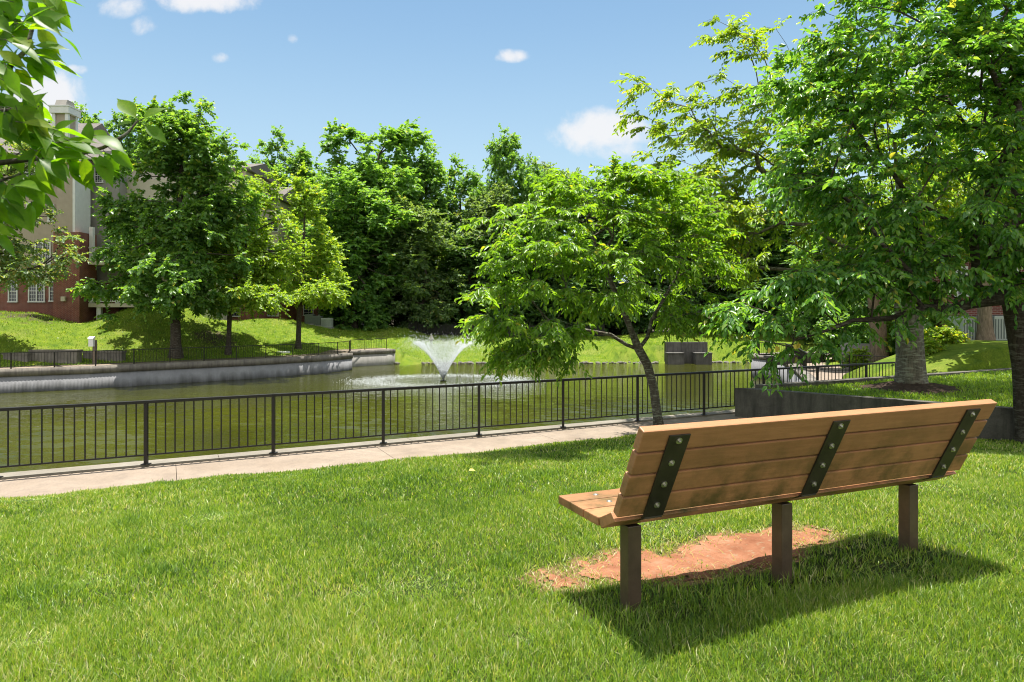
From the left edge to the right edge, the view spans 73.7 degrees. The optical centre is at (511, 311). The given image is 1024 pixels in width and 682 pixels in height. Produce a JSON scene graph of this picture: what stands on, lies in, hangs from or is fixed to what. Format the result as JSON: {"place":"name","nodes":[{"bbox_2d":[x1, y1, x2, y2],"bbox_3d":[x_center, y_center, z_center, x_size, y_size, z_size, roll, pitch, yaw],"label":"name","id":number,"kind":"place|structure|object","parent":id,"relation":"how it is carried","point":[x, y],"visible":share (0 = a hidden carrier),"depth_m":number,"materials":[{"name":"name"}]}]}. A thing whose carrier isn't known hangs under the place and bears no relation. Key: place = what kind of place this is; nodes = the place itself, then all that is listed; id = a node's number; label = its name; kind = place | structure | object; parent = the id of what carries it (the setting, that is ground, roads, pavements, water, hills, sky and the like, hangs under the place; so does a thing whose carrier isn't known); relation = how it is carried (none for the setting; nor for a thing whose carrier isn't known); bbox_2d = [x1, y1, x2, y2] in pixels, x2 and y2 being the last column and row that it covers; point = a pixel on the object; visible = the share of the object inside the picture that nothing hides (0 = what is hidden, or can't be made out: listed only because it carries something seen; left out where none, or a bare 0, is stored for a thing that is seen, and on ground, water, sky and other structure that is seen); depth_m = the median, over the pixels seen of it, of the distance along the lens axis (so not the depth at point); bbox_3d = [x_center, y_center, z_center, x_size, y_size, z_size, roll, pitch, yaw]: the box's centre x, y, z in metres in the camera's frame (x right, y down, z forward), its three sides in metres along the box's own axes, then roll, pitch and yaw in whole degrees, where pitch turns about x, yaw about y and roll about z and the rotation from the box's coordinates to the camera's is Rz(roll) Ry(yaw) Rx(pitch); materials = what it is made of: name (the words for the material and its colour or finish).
{"place":"outdoors","nodes":[
{"label":"outdoors","id":0,"kind":"place"},
{"bbox_2d":[0,348,388,368],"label":"path","id":1,"kind":"structure","parent":0,"point":[332,351],"depth_m":47.59,"materials":[{"name":"concrete"}]},
{"bbox_2d":[87,336,96,363],"bbox_3d":[-26.739,2.639,43.485,0.370,2.080,0.410,0,0,0],"label":"nest box","id":2,"kind":"object","parent":1,"relation":"on","point":[92,341],"visible":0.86,"depth_m":43.49,"materials":[{"name":"grey wood"}]},
{"bbox_2d":[0,414,746,497],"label":"walkway","id":3,"kind":"structure","parent":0,"point":[45,485],"depth_m":10.60,"materials":[{"name":"concrete"}]},
{"bbox_2d":[0,363,777,472],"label":"water","id":4,"kind":"structure","parent":0,"point":[308,383],"depth_m":33.32,"materials":[{"name":"liquid"}]},
{"bbox_2d":[339,331,534,388],"bbox_3d":[-4.380,2.816,46.593,15.474,4.269,11.471,0,0,0],"label":"fountain","id":5,"kind":"object","parent":4,"relation":"in","point":[443,367],"visible":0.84,"depth_m":45.92,"materials":[{"name":"white liquid"}]},
{"bbox_2d":[0,307,1010,378],"bbox_3d":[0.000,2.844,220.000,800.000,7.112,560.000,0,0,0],"label":"terrain","id":6,"kind":"structure","parent":0,"point":[967,355],"depth_m":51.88,"materials":[{"name":"green plant"}]},
{"bbox_2d":[2,353,30,361],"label":"planter wall","id":7,"kind":"structure","parent":6,"relation":"on","point":[19,356],"depth_m":43.20,"materials":[{"name":"concrete"}]},
{"bbox_2d":[0,126,91,293],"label":"maple tree","id":8,"kind":"object","parent":6,"relation":"on","point":[27,274],"visible":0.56,"depth_m":43.76,"materials":[{"name":"green plant"}]},
{"bbox_2d":[28,349,82,363],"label":"planter wall","id":9,"kind":"structure","parent":6,"relation":"on","point":[64,357],"depth_m":43.60,"materials":[{"name":"concrete"}]},
{"bbox_2d":[72,101,110,135],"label":"forest tree","id":10,"kind":"object","parent":6,"relation":"on","point":[81,106],"depth_m":89.30,"materials":[{"name":"green plant"}]},
{"bbox_2d":[82,351,126,361],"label":"planter wall","id":11,"kind":"structure","parent":6,"relation":"on","point":[85,354],"depth_m":45.20,"materials":[{"name":"concrete"}]},
{"bbox_2d":[0,100,226,322],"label":"apartment building","id":12,"kind":"structure","parent":6,"relation":"on","point":[74,202],"depth_m":54.71,"materials":[{"name":"beige brick"}]},
{"bbox_2d":[7,280,18,301],"bbox_3d":[-40.176,-1.628,54.965,0.836,1.809,0.170,0,0,0],"label":"window","id":13,"kind":"structure","parent":12,"relation":"in","point":[13,294],"depth_m":54.98,"materials":[{"name":"white glass"}]},
{"bbox_2d":[27,281,45,301],"bbox_3d":[-38.266,-1.652,54.965,1.409,1.856,0.170,0,0,0],"label":"window","id":14,"kind":"structure","parent":12,"relation":"in","point":[34,295],"depth_m":54.98,"materials":[{"name":"white glass"}]},
{"bbox_2d":[34,242,51,263],"bbox_3d":[-37.785,-4.686,54.995,1.362,1.810,0.170,0,0,0],"label":"window","id":15,"kind":"structure","parent":12,"relation":"in","point":[38,245],"depth_m":54.98,"materials":[{"name":"white glass"}]},
{"bbox_2d":[48,281,52,301],"bbox_3d":[-37.025,-1.628,54.965,0.550,1.713,0.170,0,0,0],"label":"window","id":16,"kind":"structure","parent":12,"relation":"in","point":[50,288],"depth_m":54.98,"materials":[{"name":"white glass"}]},
{"bbox_2d":[47,204,54,221],"bbox_3d":[-37.117,-7.935,54.995,0.598,1.428,0.170,0,0,0],"label":"window","id":17,"kind":"structure","parent":12,"relation":"in","point":[48,219],"depth_m":54.94,"materials":[{"name":"white glass"}]},
{"bbox_2d":[94,168,103,182],"bbox_3d":[-33.658,-11.063,55.595,0.796,1.249,0.170,0,0,0],"label":"window","id":18,"kind":"structure","parent":12,"relation":"in","point":[96,177],"depth_m":55.60,"materials":[{"name":"white glass"}]},
{"bbox_2d":[79,97,150,156],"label":"forest tree","id":19,"kind":"object","parent":6,"relation":"on","point":[127,145],"visible":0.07,"depth_m":82.87,"materials":[{"name":"green plant"}]},
{"bbox_2d":[65,90,270,358],"bbox_3d":[-24.914,-5.990,49.052,15.734,19.038,11.793,0,0,38],"label":"maple tree","id":20,"kind":"object","parent":6,"relation":"on","point":[176,231],"visible":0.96,"depth_m":46.21,"materials":[{"name":"green plant"}]},
{"bbox_2d":[0,353,352,392],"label":"retaining wall","id":21,"kind":"structure","parent":6,"relation":"on","point":[13,380],"depth_m":43.97,"materials":[{"name":"concrete"}]},
{"bbox_2d":[0,338,386,368],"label":"metal railing","id":22,"kind":"object","parent":21,"relation":"on","point":[349,348],"visible":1,"depth_m":44.39,"materials":[{"name":"black metal"}]},
{"bbox_2d":[188,169,315,354],"bbox_3d":[-20.244,-3.571,51.213,8.657,14.162,15.414,0,0,-36],"label":"maple tree","id":23,"kind":"object","parent":6,"relation":"on","point":[253,293],"visible":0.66,"depth_m":49.95,"materials":[{"name":"green leaf"},{"name":"dark bark"}]},
{"bbox_2d":[174,164,337,325],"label":"apartment building","id":24,"kind":"structure","parent":6,"relation":"on","point":[285,204],"depth_m":74.02,"materials":[{"name":"beige brick"}]},
{"bbox_2d":[267,218,278,231],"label":"window","id":25,"kind":"structure","parent":24,"relation":"in","point":[275,229],"depth_m":73.99,"materials":[{"name":"white glass"}]},
{"bbox_2d":[303,304,313,315],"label":"window","id":26,"kind":"structure","parent":24,"relation":"in","point":[305,311],"depth_m":81.98,"materials":[{"name":"black glass"}]},
{"bbox_2d":[247,154,281,184],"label":"forest tree","id":27,"kind":"object","parent":6,"relation":"on","point":[253,160],"depth_m":97.08,"materials":[{"name":"green plant"}]},
{"bbox_2d":[253,125,324,204],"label":"forest tree","id":28,"kind":"object","parent":6,"relation":"on","point":[293,167],"visible":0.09,"depth_m":85.74,"materials":[{"name":"green plant"}]},
{"bbox_2d":[305,314,314,324],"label":"air conditioner","id":29,"kind":"object","parent":6,"relation":"on","point":[309,319],"visible":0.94,"depth_m":69.58,"materials":[{"name":"metal"}]},
{"bbox_2d":[271,160,356,349],"bbox_3d":[-16.957,-4.555,56.871,7.104,16.108,12.553,0,0,-18],"label":"maple tree","id":30,"kind":"object","parent":6,"relation":"on","point":[320,291],"visible":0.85,"depth_m":56.56,"materials":[{"name":"green plant"}]},
{"bbox_2d":[312,316,322,326],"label":"air conditioner","id":31,"kind":"object","parent":6,"relation":"on","point":[316,320],"visible":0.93,"depth_m":69.56,"materials":[{"name":"metal"}]},
{"bbox_2d":[321,318,333,328],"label":"air conditioner","id":32,"kind":"object","parent":6,"relation":"on","point":[327,323],"visible":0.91,"depth_m":69.50,"materials":[{"name":"metal"}]},
{"bbox_2d":[317,294,371,325],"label":"shrub","id":33,"kind":"object","parent":6,"relation":"on","point":[342,313],"visible":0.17,"depth_m":72.85,"materials":[{"name":"green plant"}]},
{"bbox_2d":[281,164,417,330],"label":"forest tree","id":34,"kind":"object","parent":6,"relation":"on","point":[354,193],"visible":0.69,"depth_m":71.12,"materials":[{"name":"green plant"}]},
{"bbox_2d":[294,116,447,306],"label":"forest tree","id":35,"kind":"object","parent":6,"relation":"on","point":[400,176],"visible":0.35,"depth_m":78.24,"materials":[{"name":"green plant"}]},
{"bbox_2d":[347,349,395,366],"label":"retaining wall","id":36,"kind":"structure","parent":6,"relation":"on","point":[373,357],"depth_m":59.38,"materials":[{"name":"concrete"}]},
{"bbox_2d":[357,287,398,325],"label":"shrub","id":37,"kind":"object","parent":6,"relation":"on","point":[392,313],"visible":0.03,"depth_m":77.34,"materials":[{"name":"green plant"}]},
{"bbox_2d":[390,292,415,324],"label":"shrub","id":38,"kind":"object","parent":6,"relation":"on","point":[395,318],"visible":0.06,"depth_m":79.39,"materials":[{"name":"green plant"}]},
{"bbox_2d":[387,260,430,324],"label":"forest tree","id":39,"kind":"object","parent":6,"relation":"on","point":[395,322],"visible":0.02,"depth_m":82.55,"materials":[{"name":"green plant"}]},
{"bbox_2d":[377,195,467,332],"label":"forest tree","id":40,"kind":"object","parent":6,"relation":"on","point":[422,285],"visible":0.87,"depth_m":73.11,"materials":[{"name":"green plant"}]},
{"bbox_2d":[395,142,459,272],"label":"forest tree","id":41,"kind":"object","parent":6,"relation":"on","point":[438,173],"visible":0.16,"depth_m":83.84,"materials":[{"name":"green plant"}]},
{"bbox_2d":[419,290,463,334],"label":"shrub","id":42,"kind":"object","parent":6,"relation":"on","point":[446,301],"visible":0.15,"depth_m":75.80,"materials":[{"name":"green plant"}]},
{"bbox_2d":[429,152,485,289],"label":"forest tree","id":43,"kind":"object","parent":6,"relation":"on","point":[463,184],"visible":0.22,"depth_m":84.75,"materials":[{"name":"green plant"}]},
{"bbox_2d":[449,277,492,324],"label":"shrub","id":44,"kind":"object","parent":6,"relation":"on","point":[461,310],"visible":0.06,"depth_m":76.28,"materials":[{"name":"green plant"}]},
{"bbox_2d":[433,231,512,334],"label":"forest tree","id":45,"kind":"object","parent":6,"relation":"on","point":[464,259],"visible":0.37,"depth_m":75.06,"materials":[{"name":"green plant"}]},
{"bbox_2d":[448,182,515,316],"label":"forest tree","id":46,"kind":"object","parent":6,"relation":"on","point":[485,205],"visible":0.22,"depth_m":77.71,"materials":[{"name":"green plant"}]},
{"bbox_2d":[470,300,532,321],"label":"shrub","id":47,"kind":"object","parent":6,"relation":"on","point":[512,312],"visible":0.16,"depth_m":74.42,"materials":[{"name":"green plant"}]},
{"bbox_2d":[465,123,547,259],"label":"forest tree","id":48,"kind":"object","parent":6,"relation":"on","point":[504,148],"visible":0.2,"depth_m":79.96,"materials":[{"name":"green plant"}]},
{"bbox_2d":[408,317,604,336],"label":"wooden fence","id":49,"kind":"object","parent":6,"relation":"on","point":[444,329],"visible":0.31,"depth_m":73.47,"materials":[{"name":"brown wood"}]},
{"bbox_2d":[478,233,565,334],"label":"forest tree","id":50,"kind":"object","parent":6,"relation":"on","point":[518,272],"visible":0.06,"depth_m":76.22,"materials":[{"name":"green plant"}]},
{"bbox_2d":[504,182,574,325],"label":"forest tree","id":51,"kind":"object","parent":6,"relation":"on","point":[548,236],"visible":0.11,"depth_m":77.98,"materials":[{"name":"green plant"}]},
{"bbox_2d":[524,283,577,338],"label":"shrub","id":52,"kind":"object","parent":6,"relation":"on","point":[530,320],"visible":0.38,"depth_m":74.17,"materials":[{"name":"green plant"}]},
{"bbox_2d":[526,157,590,239],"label":"forest tree","id":53,"kind":"object","parent":6,"relation":"on","point":[547,167],"visible":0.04,"depth_m":88.49,"materials":[{"name":"green plant"}]},
{"bbox_2d":[523,235,623,335],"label":"forest tree","id":54,"kind":"object","parent":6,"relation":"on","point":[587,285],"visible":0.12,"depth_m":75.30,"materials":[{"name":"green plant"}]},
{"bbox_2d":[568,284,623,335],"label":"shrub","id":55,"kind":"object","parent":6,"relation":"on","point":[606,324],"visible":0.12,"depth_m":74.77,"materials":[{"name":"green plant"}]},
{"bbox_2d":[567,175,634,332],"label":"forest tree","id":56,"kind":"object","parent":6,"relation":"on","point":[604,240],"visible":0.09,"depth_m":81.88,"materials":[{"name":"green plant"}]},
{"bbox_2d":[583,199,677,331],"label":"forest tree","id":57,"kind":"object","parent":6,"relation":"on","point":[630,235],"visible":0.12,"depth_m":78.72,"materials":[{"name":"green plant"}]},
{"bbox_2d":[614,282,661,334],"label":"shrub","id":58,"kind":"object","parent":6,"relation":"on","point":[649,314],"visible":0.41,"depth_m":74.79,"materials":[{"name":"green plant"}]},
{"bbox_2d":[645,282,708,330],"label":"shrub","id":59,"kind":"object","parent":6,"relation":"on","point":[695,298],"visible":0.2,"depth_m":74.60,"materials":[{"name":"green plant"}]},
{"bbox_2d":[637,225,725,331],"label":"forest tree","id":60,"kind":"object","parent":6,"relation":"on","point":[709,278],"visible":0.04,"depth_m":76.66,"materials":[{"name":"green plant"}]},
{"bbox_2d":[664,342,712,363],"bbox_3d":[15.748,3.990,61.330,3.964,2.420,1.940,0,0,0],"label":"outlet structure","id":61,"kind":"object","parent":6,"relation":"on","point":[683,352],"visible":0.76,"depth_m":61.60,"materials":[{"name":"concrete"}]},
{"bbox_2d":[669,333,701,341],"bbox_3d":[15.898,2.355,61.900,3.314,0.850,0.110,0,0,0],"label":"metal railing","id":62,"kind":"object","parent":61,"relation":"on","point":[685,337],"visible":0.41,"depth_m":61.89,"materials":[{"name":"black metal"}]},
{"bbox_2d":[703,273,762,331],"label":"shrub","id":63,"kind":"object","parent":6,"relation":"on","point":[728,293],"visible":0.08,"depth_m":74.86,"materials":[{"name":"green plant"}]},
{"bbox_2d":[685,213,795,333],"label":"forest tree","id":64,"kind":"object","parent":6,"relation":"on","point":[775,260],"visible":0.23,"depth_m":74.53,"materials":[{"name":"green plant"}]},
{"bbox_2d":[729,212,821,330],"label":"forest tree","id":65,"kind":"object","parent":6,"relation":"on","point":[787,238],"visible":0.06,"depth_m":75.80,"materials":[{"name":"green plant"}]},
{"bbox_2d":[745,267,808,335],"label":"shrub","id":66,"kind":"object","parent":6,"relation":"on","point":[775,312],"visible":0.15,"depth_m":72.51,"materials":[{"name":"green plant"}]},
{"bbox_2d":[751,351,815,382],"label":"retaining wall","id":67,"kind":"structure","parent":6,"relation":"on","point":[756,363],"depth_m":43.92,"materials":[{"name":"concrete"}]},
{"bbox_2d":[762,229,866,325],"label":"forest tree","id":68,"kind":"object","parent":6,"relation":"on","point":[817,258],"depth_m":69.15,"materials":[{"name":"green plant"}]},
{"bbox_2d":[782,292,854,344],"bbox_3d":[28.860,0.643,64.348,7.262,5.894,6.385,0,0,0],"label":"shrub","id":69,"kind":"object","parent":6,"relation":"on","point":[814,320],"visible":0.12,"depth_m":64.14,"materials":[{"name":"green plant"}]},
{"bbox_2d":[813,293,894,326],"bbox_3d":[30.213,0.955,60.498,6.589,5.784,5.030,0,0,0],"label":"shrub","id":70,"kind":"object","parent":6,"relation":"on","point":[865,302],"visible":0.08,"depth_m":59.77,"materials":[{"name":"green plant"}]},
{"bbox_2d":[836,346,872,370],"bbox_3d":[18.150,2.640,36.103,1.725,1.723,1.647,0,0,0],"label":"shrub","id":71,"kind":"object","parent":6,"relation":"on","point":[858,351],"visible":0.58,"depth_m":35.80,"materials":[{"name":"green plant"}]},
{"bbox_2d":[923,294,940,332],"bbox_3d":[18.211,0.716,29.901,2.488,4.142,2.443,0,0,35],"label":"shrub","id":72,"kind":"object","parent":6,"relation":"on","point":[932,321],"visible":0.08,"depth_m":29.14,"materials":[{"name":"green plant"}]},
{"bbox_2d":[924,337,948,355],"bbox_3d":[14.311,1.327,23.531,1.192,0.902,1.098,0,0,-11],"label":"shrub","id":73,"kind":"object","parent":6,"relation":"on","point":[931,346],"visible":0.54,"depth_m":23.27,"materials":[{"name":"green plant"}]},
{"bbox_2d":[924,325,972,344],"bbox_3d":[15.795,1.006,24.984,1.568,1.051,1.533,0,0,15],"label":"shrub","id":74,"kind":"object","parent":6,"relation":"on","point":[944,335],"visible":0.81,"depth_m":24.66,"materials":[{"name":"green plant"}]},
{"bbox_2d":[884,145,1022,339],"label":"shade tree","id":75,"kind":"object","parent":6,"relation":"on","point":[985,330],"visible":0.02,"depth_m":26.75,"materials":[{"name":"green plant"}]},
{"bbox_2d":[947,316,976,339],"bbox_3d":[18.400,0.867,27.600,1.120,1.380,1.120,0,0,0],"label":"air conditioner","id":76,"kind":"object","parent":6,"relation":"on","point":[966,330],"visible":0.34,"depth_m":27.10,"materials":[{"name":"metal"}]},
{"bbox_2d":[906,157,1023,327],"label":"brick building","id":77,"kind":"structure","parent":6,"relation":"on","point":[997,310],"depth_m":28.60,"materials":[{"name":"brown brick"}]},
{"bbox_2d":[954,266,968,296],"bbox_3d":[18.794,-1.246,28.565,0.567,1.282,0.170,0,0,0],"label":"window","id":78,"kind":"structure","parent":77,"relation":"in","point":[958,293],"depth_m":28.51,"materials":[{"name":"grey glass"}]},
{"bbox_2d":[992,315,1006,339],"bbox_3d":[19.646,0.848,27.600,1.120,1.380,1.120,0,0,0],"label":"air conditioner","id":79,"kind":"object","parent":6,"relation":"on","point":[999,328],"visible":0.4,"depth_m":27.10,"materials":[{"name":"metal"}]},
{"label":"pond edge wall","id":80,"kind":"object","parent":6,"relation":"on","visible":0},
{"bbox_2d":[0,409,734,479],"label":"kerb","id":81,"kind":"structure","parent":80,"relation":"on","point":[67,470],"depth_m":11.35,"materials":[{"name":"concrete"}]},
{"bbox_2d":[0,362,894,477],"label":"metal railing","id":82,"kind":"object","parent":81,"relation":"on","point":[146,454],"visible":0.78,"depth_m":11.57,"materials":[{"name":"black metal"}]},
{"bbox_2d":[0,434,1023,681],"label":"lawn","id":83,"kind":"structure","parent":0,"point":[828,555],"depth_m":3.90,"materials":[{"name":"plant"}]},
{"bbox_2d":[0,0,168,259],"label":"cherry tree","id":84,"kind":"object","parent":83,"relation":"on","point":[52,151],"visible":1,"depth_m":1.62,"materials":[{"name":"green plant"}]},
{"bbox_2d":[454,151,749,425],"bbox_3d":[1.487,-0.025,11.205,6.372,5.099,3.201,0,0,-33],"label":"cherry tree","id":85,"kind":"object","parent":83,"relation":"on","point":[646,184],"visible":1,"depth_m":10.52,"materials":[{"name":"green plant"}]},
{"bbox_2d":[529,526,830,587],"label":"bare dirt patch","id":86,"kind":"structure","parent":83,"relation":"on","point":[757,546],"depth_m":4.27,"materials":[{"name":"brown soil"}]},
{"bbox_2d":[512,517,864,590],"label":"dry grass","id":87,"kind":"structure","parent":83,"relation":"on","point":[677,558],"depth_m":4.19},
{"bbox_2d":[559,399,996,611],"bbox_3d":[1.538,1.181,3.866,2.443,1.337,0.828,0,0,-23],"label":"park bench","id":88,"kind":"object","parent":83,"relation":"on","point":[696,468],"visible":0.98,"depth_m":3.51,"materials":[{"name":"wood"},{"name":"olive metal"},{"name":"brown steel"}]},
{"bbox_2d":[696,0,1023,442],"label":"shade tree","id":89,"kind":"object","parent":83,"relation":"on","point":[999,248],"visible":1,"depth_m":10.22,"materials":[{"name":"green plant"}]},
{"bbox_2d":[735,368,1014,439],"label":"planter wall","id":90,"kind":"structure","parent":83,"relation":"on","point":[756,401],"depth_m":14.06,"materials":[{"name":"concrete"}]},
{"bbox_2d":[0,0,1023,314],"label":"sky","id":91,"kind":"structure","parent":0,"point":[541,70],"materials":[{"name":"blue"}]},
{"bbox_2d":[766,352,850,379],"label":"plaza","id":92,"kind":"structure","parent":0,"point":[833,374],"depth_m":35.59,"materials":[{"name":"concrete"}]},
{"bbox_2d":[764,352,827,364],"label":"wall","id":93,"kind":"structure","parent":92,"relation":"on","point":[784,363],"depth_m":40.67,"materials":[{"name":"concrete"}]},
{"bbox_2d":[756,342,889,371],"bbox_3d":[17.685,2.660,39.527,5.851,0.950,20.290,0,0,-15],"label":"metal railing","id":94,"kind":"object","parent":92,"relation":"on","point":[802,353],"visible":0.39,"depth_m":36.22,"materials":[{"name":"black metal"}]},
{"bbox_2d":[780,174,894,362],"bbox_3d":[19.691,-1.874,36.884,9.779,10.702,5.937,0,0,0],"label":"shade tree","id":95,"kind":"object","parent":92,"relation":"on","point":[875,350],"visible":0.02,"depth_m":36.69,"materials":[{"name":"green plant"}]},
{"bbox_2d":[807,311,868,360],"bbox_3d":[20.869,1.669,41.995,4.075,3.432,4.356,0,0,0],"label":"shrub","id":96,"kind":"object","parent":92,"relation":"on","point":[832,335],"visible":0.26,"depth_m":41.94,"materials":[{"name":"green plant"}]},
{"bbox_2d":[840,343,869,367],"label":"curved wall","id":97,"kind":"structure","parent":92,"relation":"on","point":[854,346],"depth_m":37.41,"materials":[{"name":"concrete"}]},
{"bbox_2d":[868,306,895,355],"bbox_3d":[21.189,1.504,37.676,3.353,3.864,2.639,0,0,-43],"label":"shrub","id":98,"kind":"object","parent":92,"relation":"on","point":[888,324],"visible":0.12,"depth_m":37.47,"materials":[{"name":"green plant"}]},
{"bbox_2d":[885,333,895,354],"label":"shrub","id":99,"kind":"object","parent":92,"relation":"on","point":[892,345],"visible":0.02,"depth_m":36.54,"materials":[{"name":"green plant"}]},
{"bbox_2d":[768,369,1012,406],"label":"lawn","id":100,"kind":"structure","parent":0,"point":[937,383],"depth_m":14.90,"materials":[{"name":"plant"}]},
{"bbox_2d":[609,12,1023,383],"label":"shade tree","id":101,"kind":"object","parent":100,"relation":"on","point":[910,366],"visible":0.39,"depth_m":14.85,"materials":[{"name":"green plant"}]},
{"bbox_2d":[854,381,961,394],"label":"mulch","id":102,"kind":"object","parent":100,"relation":"on","point":[918,388],"visible":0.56,"depth_m":14.87,"materials":[{"name":"brown wood"}]}
]}

